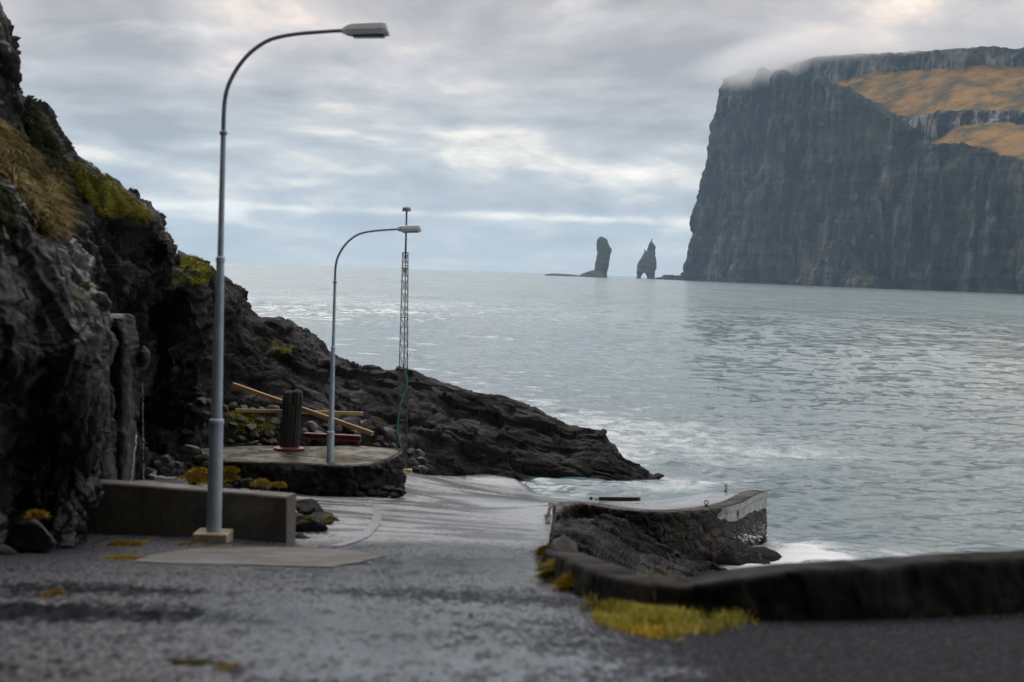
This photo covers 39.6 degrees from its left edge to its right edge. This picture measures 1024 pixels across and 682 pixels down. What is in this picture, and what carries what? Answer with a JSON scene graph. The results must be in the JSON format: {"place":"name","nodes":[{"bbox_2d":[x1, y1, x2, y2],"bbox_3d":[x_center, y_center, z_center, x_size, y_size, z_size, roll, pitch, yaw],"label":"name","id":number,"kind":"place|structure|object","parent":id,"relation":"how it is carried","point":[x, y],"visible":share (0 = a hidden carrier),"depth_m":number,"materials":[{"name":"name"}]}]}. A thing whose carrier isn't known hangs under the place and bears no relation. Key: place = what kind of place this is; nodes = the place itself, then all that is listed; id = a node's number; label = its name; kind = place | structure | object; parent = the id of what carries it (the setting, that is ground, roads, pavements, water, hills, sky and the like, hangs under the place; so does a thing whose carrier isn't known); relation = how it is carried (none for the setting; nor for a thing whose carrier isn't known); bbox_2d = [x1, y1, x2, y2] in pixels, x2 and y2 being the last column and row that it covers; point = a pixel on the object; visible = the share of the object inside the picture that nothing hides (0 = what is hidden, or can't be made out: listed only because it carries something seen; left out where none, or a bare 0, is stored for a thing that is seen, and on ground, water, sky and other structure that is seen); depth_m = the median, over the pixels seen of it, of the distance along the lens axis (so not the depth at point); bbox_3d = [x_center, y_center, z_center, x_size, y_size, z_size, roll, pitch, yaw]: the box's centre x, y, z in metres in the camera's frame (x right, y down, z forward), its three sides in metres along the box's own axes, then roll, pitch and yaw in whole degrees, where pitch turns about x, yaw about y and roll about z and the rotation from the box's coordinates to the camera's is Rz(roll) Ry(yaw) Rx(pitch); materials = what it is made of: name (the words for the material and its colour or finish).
{"place":"outdoors","nodes":[
{"label":"outdoors","id":0,"kind":"place"},
{"bbox_2d":[0,2,181,511],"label":"hillside","id":1,"kind":"structure","parent":0,"point":[136,260],"depth_m":25.92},
{"bbox_2d":[0,115,84,244],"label":"dry grass","id":2,"kind":"structure","parent":1,"relation":"on","point":[22,166],"depth_m":17.16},
{"bbox_2d":[0,95,85,238],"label":"dark grass","id":3,"kind":"structure","parent":1,"relation":"on","point":[50,146],"depth_m":21.11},
{"bbox_2d":[0,174,118,546],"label":"rock outcrop","id":4,"kind":"object","parent":1,"relation":"on","point":[59,343],"visible":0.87,"depth_m":14.87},
{"bbox_2d":[100,378,116,479],"bbox_3d":[-5.204,0.762,18.059,0.462,2.444,0.623,2,3,0],"label":"rock rib","id":5,"kind":"object","parent":4,"relation":"attached to","point":[108,470],"visible":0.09,"depth_m":18.02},
{"bbox_2d":[109,314,138,480],"bbox_3d":[-5.263,0.863,18.973,0.456,2.438,0.740,2,3,0],"label":"rock pillar","id":6,"kind":"object","parent":4,"relation":"attached to","point":[122,366],"visible":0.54,"depth_m":18.72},
{"bbox_2d":[136,346,149,369],"bbox_3d":[-4.993,0.233,19.229,0.204,0.316,0.195,7,11,-25],"label":"rock lip","id":7,"kind":"object","parent":6,"relation":"attached to","point":[143,357],"visible":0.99,"depth_m":19.17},
{"bbox_2d":[131,384,143,480],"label":"waterfall","id":8,"kind":"structure","parent":4,"relation":"attached to","point":[135,443],"depth_m":18.61,"materials":[{"name":"white liquid"}]},
{"bbox_2d":[66,160,158,223],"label":"green grass","id":9,"kind":"structure","parent":1,"relation":"on","point":[99,191],"depth_m":25.06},
{"bbox_2d":[134,547,384,566],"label":"pavement","id":10,"kind":"structure","parent":0,"point":[289,556],"depth_m":13.58,"materials":[{"name":"concrete"}]},
{"bbox_2d":[135,250,653,480],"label":"headland","id":11,"kind":"structure","parent":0,"point":[453,430],"depth_m":41.85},
{"bbox_2d":[176,444,200,454],"bbox_3d":[-7.238,2.428,31.768,0.516,0.243,0.499,1,-3,-23],"label":"boulder","id":12,"kind":"object","parent":11,"relation":"on","point":[187,449],"visible":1,"depth_m":31.60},
{"bbox_2d":[196,397,206,405],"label":"boulder","id":13,"kind":"object","parent":11,"relation":"on","point":[201,401],"visible":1,"depth_m":34.45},
{"bbox_2d":[228,422,237,428],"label":"boulder","id":14,"kind":"object","parent":11,"relation":"on","point":[233,425],"visible":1,"depth_m":35.53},
{"bbox_2d":[228,401,237,408],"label":"boulder","id":15,"kind":"object","parent":11,"relation":"on","point":[232,405],"visible":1,"depth_m":36.32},
{"bbox_2d":[179,254,290,434],"bbox_3d":[-7.883,-0.189,40.619,3.242,4.509,10.584,2,3,-8],"label":"moss","id":16,"kind":"object","parent":11,"relation":"on","point":[192,264],"visible":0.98,"depth_m":37.75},
{"bbox_2d":[236,415,244,422],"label":"boulder","id":17,"kind":"object","parent":11,"relation":"on","point":[240,418],"visible":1,"depth_m":35.70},
{"bbox_2d":[237,435,246,442],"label":"boulder","id":18,"kind":"object","parent":11,"relation":"on","point":[241,439],"visible":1,"depth_m":35.39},
{"bbox_2d":[237,405,248,414],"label":"boulder","id":19,"kind":"object","parent":11,"relation":"on","point":[243,406],"visible":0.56,"depth_m":36.31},
{"bbox_2d":[244,424,255,432],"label":"boulder","id":20,"kind":"object","parent":11,"relation":"on","point":[250,427],"visible":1,"depth_m":35.67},
{"bbox_2d":[249,431,259,437],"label":"boulder","id":21,"kind":"object","parent":11,"relation":"on","point":[254,434],"visible":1,"depth_m":35.66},
{"bbox_2d":[255,416,264,423],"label":"boulder","id":22,"kind":"object","parent":11,"relation":"on","point":[260,419],"visible":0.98,"depth_m":36.28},
{"bbox_2d":[263,430,273,437],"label":"boulder","id":23,"kind":"object","parent":11,"relation":"on","point":[268,434],"visible":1,"depth_m":35.74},
{"bbox_2d":[268,438,276,443],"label":"boulder","id":24,"kind":"object","parent":11,"relation":"on","point":[272,441],"visible":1,"depth_m":35.74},
{"bbox_2d":[266,405,279,413],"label":"boulder","id":25,"kind":"object","parent":11,"relation":"on","point":[273,407],"visible":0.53,"depth_m":36.60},
{"bbox_2d":[269,417,279,425],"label":"boulder","id":26,"kind":"object","parent":11,"relation":"on","point":[274,421],"visible":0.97,"depth_m":36.29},
{"bbox_2d":[303,421,318,431],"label":"boulder","id":27,"kind":"object","parent":11,"relation":"on","point":[309,426],"visible":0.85,"depth_m":36.85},
{"bbox_2d":[334,425,341,433],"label":"boulder","id":28,"kind":"object","parent":11,"relation":"on","point":[337,428],"visible":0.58,"depth_m":37.35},
{"bbox_2d":[359,419,371,427],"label":"boulder","id":29,"kind":"object","parent":11,"relation":"on","point":[364,423],"visible":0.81,"depth_m":38.29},
{"bbox_2d":[376,436,383,443],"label":"boulder","id":30,"kind":"object","parent":11,"relation":"on","point":[380,440],"visible":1,"depth_m":38.21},
{"bbox_2d":[384,427,393,439],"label":"boulder","id":31,"kind":"object","parent":11,"relation":"on","point":[389,433],"visible":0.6,"depth_m":38.94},
{"bbox_2d":[395,366,412,376],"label":"boulder","id":32,"kind":"object","parent":11,"relation":"on","point":[410,372],"visible":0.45,"depth_m":47.98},
{"bbox_2d":[399,435,412,442],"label":"boulder","id":33,"kind":"object","parent":11,"relation":"on","point":[410,439],"visible":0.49,"depth_m":40.99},
{"bbox_2d":[405,448,414,454],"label":"boulder","id":34,"kind":"object","parent":11,"relation":"on","point":[411,451],"visible":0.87,"depth_m":40.01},
{"bbox_2d":[408,458,417,465],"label":"boulder","id":35,"kind":"object","parent":11,"relation":"on","point":[413,462],"visible":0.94,"depth_m":38.95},
{"bbox_2d":[414,449,424,456],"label":"boulder","id":36,"kind":"object","parent":11,"relation":"on","point":[419,452],"visible":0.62,"depth_m":41.01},
{"bbox_2d":[418,457,427,463],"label":"boulder","id":37,"kind":"object","parent":11,"relation":"on","point":[422,460],"visible":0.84,"depth_m":40.14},
{"bbox_2d":[652,473,664,478],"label":"boulder","id":38,"kind":"object","parent":11,"relation":"on","point":[658,475],"visible":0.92,"depth_m":45.68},
{"bbox_2d":[0,445,1023,681],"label":"road","id":39,"kind":"structure","parent":0,"point":[416,603],"depth_m":7.69,"materials":[{"name":"asphalt"}]},
{"bbox_2d":[0,543,20,555],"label":"boulder","id":40,"kind":"object","parent":39,"relation":"on","point":[5,550],"visible":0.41,"depth_m":12.68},
{"bbox_2d":[3,516,56,552],"bbox_3d":[-4.660,1.894,13.752,0.504,0.411,0.450,1,8,-17],"label":"boulder","id":41,"kind":"object","parent":39,"relation":"on","point":[26,535],"visible":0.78,"depth_m":13.59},
{"bbox_2d":[20,509,51,521],"bbox_3d":[-4.531,1.657,13.494,0.307,0.143,0.264,2,3,0],"label":"moss clump","id":42,"kind":"object","parent":41,"relation":"on","point":[34,514],"visible":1,"depth_m":13.48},
{"bbox_2d":[39,589,67,595],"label":"moss clump","id":43,"kind":"object","parent":39,"relation":"on","point":[57,592],"visible":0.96,"depth_m":8.31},
{"bbox_2d":[98,555,148,558],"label":"moss clump","id":44,"kind":"object","parent":39,"relation":"on","point":[124,556],"visible":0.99,"depth_m":12.56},
{"bbox_2d":[98,539,149,546],"bbox_3d":[-4.437,2.315,16.190,0.595,0.125,0.504,2,3,0],"label":"moss clump","id":45,"kind":"object","parent":39,"relation":"on","point":[121,543],"visible":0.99,"depth_m":16.12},
{"bbox_2d":[164,471,173,476],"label":"boulder","id":46,"kind":"object","parent":39,"relation":"on","point":[169,474],"visible":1,"depth_m":30.63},
{"bbox_2d":[165,460,175,469],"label":"boulder","id":47,"kind":"object","parent":46,"relation":"on","point":[171,465],"visible":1,"depth_m":30.61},
{"bbox_2d":[161,454,171,460],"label":"boulder","id":48,"kind":"object","parent":47,"relation":"on","point":[166,457],"visible":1,"depth_m":30.63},
{"bbox_2d":[175,461,183,467],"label":"boulder","id":49,"kind":"object","parent":47,"relation":"on","point":[179,464],"visible":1,"depth_m":30.61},
{"bbox_2d":[176,542,199,545],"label":"moss clump","id":50,"kind":"object","parent":39,"relation":"on","point":[187,543],"visible":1,"depth_m":16.16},
{"bbox_2d":[173,473,204,483],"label":"moss clump","id":51,"kind":"object","parent":39,"relation":"on","point":[191,476],"visible":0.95,"depth_m":29.70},
{"bbox_2d":[187,466,207,475],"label":"moss clump","id":52,"kind":"object","parent":51,"relation":"on","point":[199,470],"visible":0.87,"depth_m":29.69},
{"bbox_2d":[86,479,295,542],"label":"retaining wall","id":53,"kind":"structure","parent":39,"relation":"on","point":[145,508],"depth_m":17.21,"materials":[{"name":"grey concrete"}]},
{"bbox_2d":[159,658,229,666],"bbox_3d":[-1.296,1.307,5.758,0.308,0.044,0.200,2,3,0],"label":"moss clump","id":54,"kind":"object","parent":39,"relation":"on","point":[192,662],"visible":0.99,"depth_m":5.76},
{"bbox_2d":[187,476,225,485],"bbox_3d":[-6.341,2.933,29.818,0.851,0.243,0.639,0,3,-30],"label":"moss clump","id":55,"kind":"object","parent":39,"relation":"on","point":[205,480],"visible":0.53,"depth_m":29.64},
{"bbox_2d":[211,662,241,671],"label":"clump","id":56,"kind":"object","parent":39,"relation":"on","point":[227,667],"visible":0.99,"depth_m":5.63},
{"bbox_2d":[223,483,233,488],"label":"boulder","id":57,"kind":"object","parent":39,"relation":"on","point":[228,485],"visible":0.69,"depth_m":30.45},
{"bbox_2d":[222,473,243,483],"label":"moss clump","id":58,"kind":"object","parent":39,"relation":"on","point":[227,477],"visible":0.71,"depth_m":29.75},
{"bbox_2d":[223,466,239,474],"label":"moss clump","id":59,"kind":"object","parent":58,"relation":"on","point":[233,469],"visible":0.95,"depth_m":29.70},
{"bbox_2d":[233,482,242,488],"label":"boulder","id":60,"kind":"object","parent":39,"relation":"on","point":[236,485],"visible":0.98,"depth_m":30.41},
{"bbox_2d":[238,478,252,487],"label":"boulder","id":61,"kind":"object","parent":39,"relation":"on","point":[245,482],"visible":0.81,"depth_m":30.38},
{"bbox_2d":[249,478,271,488],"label":"moss clump","id":62,"kind":"object","parent":39,"relation":"on","point":[262,482],"visible":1,"depth_m":29.70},
{"bbox_2d":[267,481,287,488],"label":"moss clump","id":63,"kind":"object","parent":39,"relation":"on","point":[279,484],"visible":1,"depth_m":29.73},
{"bbox_2d":[192,22,389,542],"bbox_3d":[-2.561,-0.493,16.500,2.085,6.408,0.400,2,3,0],"label":"street lamp","id":64,"kind":"object","parent":39,"relation":"on","point":[213,531],"visible":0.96,"depth_m":16.47,"materials":[{"name":"metal"}]},
{"bbox_2d":[192,445,406,496],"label":"platform","id":65,"kind":"structure","parent":39,"relation":"on","point":[311,471],"depth_m":31.55,"materials":[{"name":"concrete"}]},
{"bbox_2d":[232,383,373,450],"bbox_3d":[-4.989,1.843,33.660,3.837,1.482,1.047,2,3,11],"label":"capstan","id":66,"kind":"object","parent":65,"relation":"on","point":[294,409],"visible":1,"depth_m":33.45,"materials":[{"name":"brown wood"}]},
{"bbox_2d":[304,432,360,444],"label":"steel beam","id":67,"kind":"structure","parent":65,"relation":"on","point":[308,437],"depth_m":35.02,"materials":[{"name":"metal"}]},
{"bbox_2d":[326,225,421,462],"bbox_3d":[-3.089,0.608,31.572,1.964,6.408,0.230,2,3,0],"label":"street lamp","id":68,"kind":"object","parent":65,"relation":"on","point":[330,431],"visible":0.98,"depth_m":31.52,"materials":[{"name":"metal"}]},
{"bbox_2d":[296,512,303,518],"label":"boulder","id":69,"kind":"object","parent":39,"relation":"on","point":[298,515],"visible":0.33,"depth_m":19.06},
{"bbox_2d":[302,515,316,520],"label":"moss clump","id":70,"kind":"object","parent":69,"relation":"on","point":[310,517],"visible":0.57,"depth_m":19.11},
{"bbox_2d":[295,533,309,538],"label":"boulder","id":71,"kind":"object","parent":39,"relation":"on","point":[300,536],"visible":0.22,"depth_m":17.50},
{"bbox_2d":[296,519,311,529],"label":"boulder","id":72,"kind":"object","parent":39,"relation":"on","point":[302,524],"visible":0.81,"depth_m":18.48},
{"bbox_2d":[297,507,316,515],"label":"boulder","id":73,"kind":"object","parent":39,"relation":"on","point":[308,511],"visible":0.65,"depth_m":20.55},
{"bbox_2d":[296,498,323,511],"bbox_3d":[-3.288,2.729,23.156,0.567,0.300,0.510,15,9,-27],"label":"boulder","id":74,"kind":"object","parent":39,"relation":"on","point":[302,504],"visible":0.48,"depth_m":23.06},
{"bbox_2d":[296,518,327,531],"bbox_3d":[-2.673,2.472,18.735,0.507,0.251,0.479,-3,-14,23],"label":"boulder","id":75,"kind":"object","parent":39,"relation":"on","point":[316,526],"visible":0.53,"depth_m":18.55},
{"bbox_2d":[311,512,333,524],"bbox_3d":[-2.714,2.574,20.331,0.402,0.210,0.426,7,8,32],"label":"boulder","id":76,"kind":"object","parent":39,"relation":"on","point":[319,516],"visible":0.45,"depth_m":20.27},
{"bbox_2d":[322,515,339,521],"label":"moss clump","id":77,"kind":"object","parent":39,"relation":"on","point":[330,518],"visible":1,"depth_m":19.11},
{"bbox_2d":[331,504,381,545],"bbox_3d":[-2.235,2.820,22.493,0.426,1.570,12.330,2,3,-3],"label":"road marking","id":78,"kind":"object","parent":39,"relation":"on","point":[371,527],"visible":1,"depth_m":19.72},
{"bbox_2d":[354,491,364,496],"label":"boulder","id":79,"kind":"object","parent":39,"relation":"on","point":[359,494],"visible":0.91,"depth_m":31.01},
{"bbox_2d":[358,481,373,492],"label":"boulder","id":80,"kind":"object","parent":39,"relation":"on","point":[367,486],"visible":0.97,"depth_m":31.22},
{"bbox_2d":[366,489,377,496],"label":"boulder","id":81,"kind":"object","parent":39,"relation":"on","point":[372,493],"visible":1,"depth_m":31.05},
{"bbox_2d":[370,479,381,489],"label":"boulder","id":82,"kind":"object","parent":39,"relation":"on","point":[376,484],"visible":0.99,"depth_m":31.33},
{"bbox_2d":[378,491,388,497],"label":"boulder","id":83,"kind":"object","parent":39,"relation":"on","point":[385,494],"visible":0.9,"depth_m":31.01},
{"bbox_2d":[382,486,394,495],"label":"boulder","id":84,"kind":"object","parent":39,"relation":"on","point":[389,489],"visible":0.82,"depth_m":31.14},
{"bbox_2d":[389,491,398,497],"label":"boulder","id":85,"kind":"object","parent":39,"relation":"on","point":[394,494],"visible":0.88,"depth_m":30.95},
{"bbox_2d":[392,488,406,496],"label":"boulder","id":86,"kind":"object","parent":39,"relation":"on","point":[400,492],"visible":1,"depth_m":31.08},
{"bbox_2d":[396,207,411,472],"bbox_3d":[-2.829,0.005,38.032,0.432,7.180,0.394,1,3,0],"label":"radio mast","id":87,"kind":"object","parent":39,"relation":"on","point":[406,209],"visible":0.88,"depth_m":38.02,"materials":[{"name":"metal"}]},
{"bbox_2d":[396,364,407,467],"bbox_3d":[-2.907,2.004,37.713,0.206,2.764,0.261,3,3,25],"label":"rope","id":88,"kind":"object","parent":87,"relation":"hanging from","point":[399,410],"visible":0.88,"depth_m":37.66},
{"bbox_2d":[533,545,550,555],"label":"moss clump","id":89,"kind":"object","parent":39,"relation":"on","point":[540,549],"visible":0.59,"depth_m":15.82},
{"bbox_2d":[529,559,555,579],"bbox_3d":[0.374,1.849,11.226,0.515,0.318,0.537,2,3,0],"label":"moss clump","id":90,"kind":"object","parent":39,"relation":"on","point":[546,570],"visible":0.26,"depth_m":11.15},
{"bbox_2d":[548,570,574,590],"bbox_3d":[0.514,1.789,10.167,0.580,0.364,0.562,2,3,0],"label":"moss clump","id":91,"kind":"object","parent":39,"relation":"on","point":[567,581],"visible":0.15,"depth_m":10.15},
{"bbox_2d":[614,621,691,638],"bbox_3d":[0.775,1.575,7.673,0.465,0.170,0.804,2,3,0],"label":"dry moss","id":92,"kind":"object","parent":39,"relation":"on","point":[639,629],"visible":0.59,"depth_m":7.60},
{"bbox_2d":[632,567,677,602],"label":"tall grass","id":93,"kind":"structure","parent":39,"relation":"on","point":[659,574],"depth_m":9.15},
{"bbox_2d":[580,590,757,641],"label":"grass","id":94,"kind":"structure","parent":39,"relation":"on","point":[611,611],"depth_m":8.07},
{"bbox_2d":[539,549,1023,620],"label":"kerb wall","id":95,"kind":"structure","parent":39,"relation":"on","point":[945,585],"depth_m":9.09,"materials":[{"name":"concrete"}]},
{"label":"moss clump","id":96,"kind":"object","parent":39,"relation":"on","visible":0},
{"bbox_2d":[550,536,577,550],"bbox_3d":[0.541,2.168,14.699,0.280,0.281,0.255,1,3,-13],"label":"boulder","id":97,"kind":"object","parent":96,"relation":"on","point":[563,542],"visible":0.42,"depth_m":14.67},
{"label":"boulder","id":98,"kind":"object","parent":39,"relation":"on","visible":0},
{"bbox_2d":[158,468,167,475],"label":"boulder","id":99,"kind":"object","parent":98,"relation":"on","point":[162,471],"visible":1,"depth_m":30.63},
{"bbox_2d":[152,460,160,466],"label":"boulder","id":100,"kind":"object","parent":99,"relation":"on","point":[157,463],"visible":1,"depth_m":30.60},
{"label":"boulder","id":101,"kind":"object","parent":39,"relation":"on","visible":0},
{"bbox_2d":[199,460,207,467],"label":"boulder","id":102,"kind":"object","parent":101,"relation":"on","point":[204,464],"visible":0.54,"depth_m":30.39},
{"bbox_2d":[194,454,205,462],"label":"boulder","id":103,"kind":"object","parent":102,"relation":"on","point":[199,458],"visible":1,"depth_m":30.39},
{"bbox_2d":[0,0,1023,276],"label":"sky","id":104,"kind":"structure","parent":0,"point":[518,136],"materials":[{"name":"grey"}]},
{"bbox_2d":[210,262,1023,568],"bbox_3d":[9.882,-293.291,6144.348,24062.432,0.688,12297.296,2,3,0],"label":"sea","id":105,"kind":"structure","parent":0,"point":[843,423],"depth_m":94.25,"materials":[{"name":"liquid"}]},
{"bbox_2d":[545,273,577,276],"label":"reef","id":106,"kind":"object","parent":105,"relation":"in","point":[554,274],"visible":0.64,"depth_m":3279.70},
{"bbox_2d":[577,237,611,277],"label":"sea stack","id":107,"kind":"object","parent":105,"relation":"in","point":[604,250],"visible":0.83,"depth_m":3193.80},
{"bbox_2d":[548,513,726,577],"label":"shore rocks","id":108,"kind":"object","parent":105,"relation":"in","point":[623,542],"visible":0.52,"depth_m":27.16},
{"bbox_2d":[636,239,656,278],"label":"sea stack","id":109,"kind":"object","parent":105,"relation":"in","point":[646,264],"visible":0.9,"depth_m":3482.51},
{"bbox_2d":[546,490,767,560],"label":"quay","id":110,"kind":"structure","parent":105,"relation":"in","point":[710,532],"depth_m":32.64,"materials":[{"name":"stone"}]},
{"bbox_2d":[599,496,640,500],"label":"timber beam","id":111,"kind":"structure","parent":110,"relation":"on","point":[607,498],"depth_m":37.89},
{"bbox_2d":[652,275,776,283],"bbox_3d":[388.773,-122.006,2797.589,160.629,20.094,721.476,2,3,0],"label":"skerry","id":112,"kind":"structure","parent":105,"relation":"in","point":[716,278],"depth_m":2698.67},
{"bbox_2d":[711,548,769,565],"bbox_3d":[5.173,5.200,32.911,1.699,0.827,1.406,8,-13,-17],"label":"shore boulder","id":113,"kind":"object","parent":105,"relation":"in","point":[736,556],"visible":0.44,"depth_m":32.47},
{"bbox_2d":[748,547,781,561],"bbox_3d":[5.941,5.225,33.463,0.984,0.614,0.855,14,9,-17],"label":"shore boulder","id":114,"kind":"object","parent":105,"relation":"in","point":[769,555],"visible":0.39,"depth_m":33.40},
{"bbox_2d":[734,520,821,548],"bbox_3d":[6.128,4.489,34.422,2.838,1.299,2.577,2,3,0],"label":"spray","id":115,"kind":"object","parent":105,"relation":"on","point":[749,537],"visible":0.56,"depth_m":34.12,"materials":[{"name":"white liquid"}]},
{"bbox_2d":[760,531,764,543],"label":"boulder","id":116,"kind":"object","parent":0,"point":[762,534],"visible":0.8,"depth_m":35.18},
{"bbox_2d":[680,46,1023,293],"bbox_3d":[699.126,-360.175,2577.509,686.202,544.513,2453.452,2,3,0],"label":"sea cliff","id":117,"kind":"structure","parent":0,"point":[901,170],"depth_m":2216.70,"materials":[{"name":"stone"}]},
{"bbox_2d":[785,236,889,288],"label":"scree cone","id":118,"kind":"object","parent":117,"relation":"on","point":[837,262],"visible":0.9,"depth_m":2132.68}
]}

